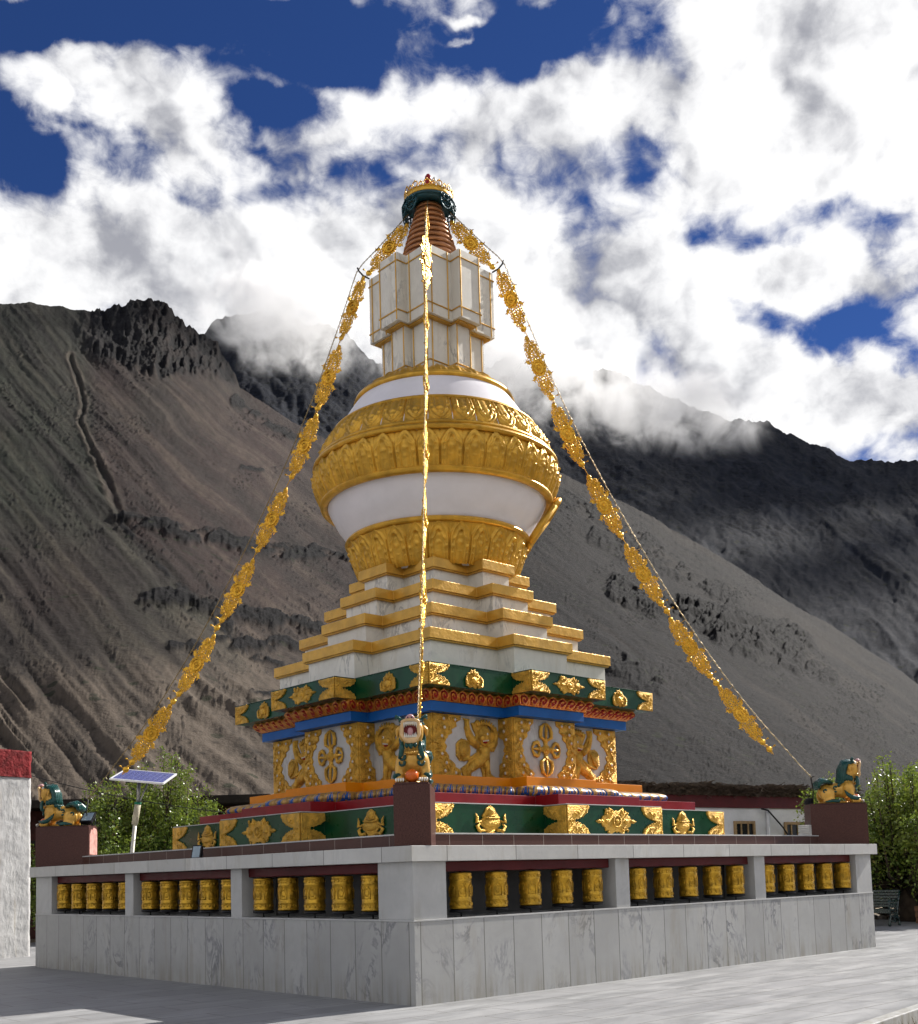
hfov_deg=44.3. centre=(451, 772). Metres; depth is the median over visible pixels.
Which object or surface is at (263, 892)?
prayer wheel
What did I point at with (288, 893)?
prayer wheel
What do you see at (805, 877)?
prayer wheel
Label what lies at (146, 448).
hillside
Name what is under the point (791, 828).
window
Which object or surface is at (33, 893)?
leafy tree
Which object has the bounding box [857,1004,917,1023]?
kerb
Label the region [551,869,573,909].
prayer wheel
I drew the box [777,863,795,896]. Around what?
prayer wheel
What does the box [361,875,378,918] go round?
prayer wheel
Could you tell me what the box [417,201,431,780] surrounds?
garland
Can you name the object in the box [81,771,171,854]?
leafy tree
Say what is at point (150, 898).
prayer wheel
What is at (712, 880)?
prayer wheel
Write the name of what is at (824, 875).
prayer wheel
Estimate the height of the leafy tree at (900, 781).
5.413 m
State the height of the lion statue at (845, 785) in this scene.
0.902 m
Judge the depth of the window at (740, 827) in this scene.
37.80 m
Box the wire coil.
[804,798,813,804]
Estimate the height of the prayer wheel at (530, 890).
0.625 m
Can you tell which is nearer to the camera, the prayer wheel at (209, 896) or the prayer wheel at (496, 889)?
the prayer wheel at (496, 889)
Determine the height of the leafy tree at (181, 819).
6.066 m
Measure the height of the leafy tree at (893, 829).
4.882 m
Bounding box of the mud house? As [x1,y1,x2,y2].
[617,779,862,834]
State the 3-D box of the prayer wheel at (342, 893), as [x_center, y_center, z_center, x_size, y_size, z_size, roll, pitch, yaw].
[-1.483,1.677,15.407,0.315,0.625,0.310,-2,-5,2]
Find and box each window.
[733,821,755,834]
[784,822,803,834]
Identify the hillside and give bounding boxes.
[0,298,917,808]
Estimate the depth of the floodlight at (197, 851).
18.57 m
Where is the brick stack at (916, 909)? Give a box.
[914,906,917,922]
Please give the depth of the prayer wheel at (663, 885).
17.61 m
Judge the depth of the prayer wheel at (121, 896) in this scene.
19.96 m
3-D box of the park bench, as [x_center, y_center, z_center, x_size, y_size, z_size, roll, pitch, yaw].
[10.702,3.552,29.546,0.714,0.916,1.939,3,-7,-42]
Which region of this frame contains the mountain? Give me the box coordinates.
[205,311,917,683]
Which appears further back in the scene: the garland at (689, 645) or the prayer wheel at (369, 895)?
the garland at (689, 645)
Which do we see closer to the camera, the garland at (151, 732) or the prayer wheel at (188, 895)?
the prayer wheel at (188, 895)
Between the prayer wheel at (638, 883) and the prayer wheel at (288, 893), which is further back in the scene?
the prayer wheel at (638, 883)
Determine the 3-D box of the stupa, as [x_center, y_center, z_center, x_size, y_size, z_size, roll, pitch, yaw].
[-0.269,-4.425,22.828,11.859,16.200,11.859,3,-7,-42]
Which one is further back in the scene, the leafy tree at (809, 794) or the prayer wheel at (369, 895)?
the leafy tree at (809, 794)
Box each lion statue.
[36,782,85,826]
[392,714,433,784]
[813,757,864,803]
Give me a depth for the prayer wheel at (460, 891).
14.70 m
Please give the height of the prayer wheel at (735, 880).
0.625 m
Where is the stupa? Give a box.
[29,174,876,1005]
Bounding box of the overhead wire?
[31,775,224,812]
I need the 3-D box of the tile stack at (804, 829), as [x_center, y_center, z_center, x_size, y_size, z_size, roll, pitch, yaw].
[6.810,1.117,21.729,0.200,0.200,0.260,-5,-6,30]
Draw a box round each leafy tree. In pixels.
[30,844,35,929]
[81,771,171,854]
[111,745,213,850]
[190,781,226,824]
[793,771,839,831]
[836,750,917,921]
[875,760,917,809]
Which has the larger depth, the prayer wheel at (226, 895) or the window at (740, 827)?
the window at (740, 827)
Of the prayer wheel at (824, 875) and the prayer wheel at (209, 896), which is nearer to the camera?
the prayer wheel at (209, 896)
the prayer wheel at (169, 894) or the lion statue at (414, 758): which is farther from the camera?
the prayer wheel at (169, 894)
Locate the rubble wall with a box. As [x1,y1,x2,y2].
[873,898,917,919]
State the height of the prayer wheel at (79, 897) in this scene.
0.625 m
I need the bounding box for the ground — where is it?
[30,907,893,942]
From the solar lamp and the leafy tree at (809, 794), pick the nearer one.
the solar lamp
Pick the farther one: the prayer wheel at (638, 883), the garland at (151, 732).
the garland at (151, 732)
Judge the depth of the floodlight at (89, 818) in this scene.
22.62 m
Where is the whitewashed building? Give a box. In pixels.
[0,749,31,958]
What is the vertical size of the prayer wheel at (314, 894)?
0.625 m
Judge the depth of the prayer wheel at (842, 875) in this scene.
21.36 m
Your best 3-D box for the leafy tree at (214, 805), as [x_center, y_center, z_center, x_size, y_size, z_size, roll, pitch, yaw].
[-7.720,2.705,35.045,3.286,4.898,3.365,3,-7,-42]
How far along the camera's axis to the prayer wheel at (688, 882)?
18.06 m
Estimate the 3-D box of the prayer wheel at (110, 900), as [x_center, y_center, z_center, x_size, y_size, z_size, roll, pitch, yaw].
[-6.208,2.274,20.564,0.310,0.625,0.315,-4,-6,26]
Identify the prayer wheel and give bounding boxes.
[57,883,71,913]
[71,883,86,913]
[86,882,101,913]
[101,882,118,913]
[118,882,124,911]
[141,881,159,914]
[159,880,178,914]
[179,879,198,915]
[199,879,218,915]
[221,878,230,912]
[253,877,273,916]
[278,876,298,916]
[303,876,325,917]
[331,875,353,917]
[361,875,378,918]
[449,871,472,916]
[485,870,507,913]
[519,870,541,911]
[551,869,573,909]
[582,868,603,908]
[629,867,647,905]
[653,866,673,903]
[678,866,698,902]
[702,865,722,900]
[725,865,744,899]
[765,864,775,897]
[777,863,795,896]
[796,863,814,894]
[815,862,833,893]
[833,862,851,892]
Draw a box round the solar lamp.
[109,769,176,852]
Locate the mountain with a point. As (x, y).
(825, 535)
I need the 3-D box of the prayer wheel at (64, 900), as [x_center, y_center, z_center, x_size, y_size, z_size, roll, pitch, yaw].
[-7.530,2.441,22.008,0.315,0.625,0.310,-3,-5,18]
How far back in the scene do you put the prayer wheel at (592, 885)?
16.47 m
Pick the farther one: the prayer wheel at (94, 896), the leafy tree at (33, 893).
the leafy tree at (33, 893)
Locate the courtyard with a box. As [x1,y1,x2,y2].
[0,919,917,1023]
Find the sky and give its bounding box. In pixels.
[0,0,917,462]
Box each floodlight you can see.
[79,812,95,825]
[191,845,202,857]
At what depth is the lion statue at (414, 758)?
14.39 m
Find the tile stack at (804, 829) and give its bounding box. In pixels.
[798,825,811,834]
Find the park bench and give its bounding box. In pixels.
[872,890,900,926]
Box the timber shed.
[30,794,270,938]
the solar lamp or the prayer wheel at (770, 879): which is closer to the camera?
the prayer wheel at (770, 879)
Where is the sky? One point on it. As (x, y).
(710, 205)
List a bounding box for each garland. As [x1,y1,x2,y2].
[84,214,408,824]
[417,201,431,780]
[450,212,814,802]
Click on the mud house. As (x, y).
(767, 809)
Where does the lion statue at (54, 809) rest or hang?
on the stupa
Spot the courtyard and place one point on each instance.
(856, 986)

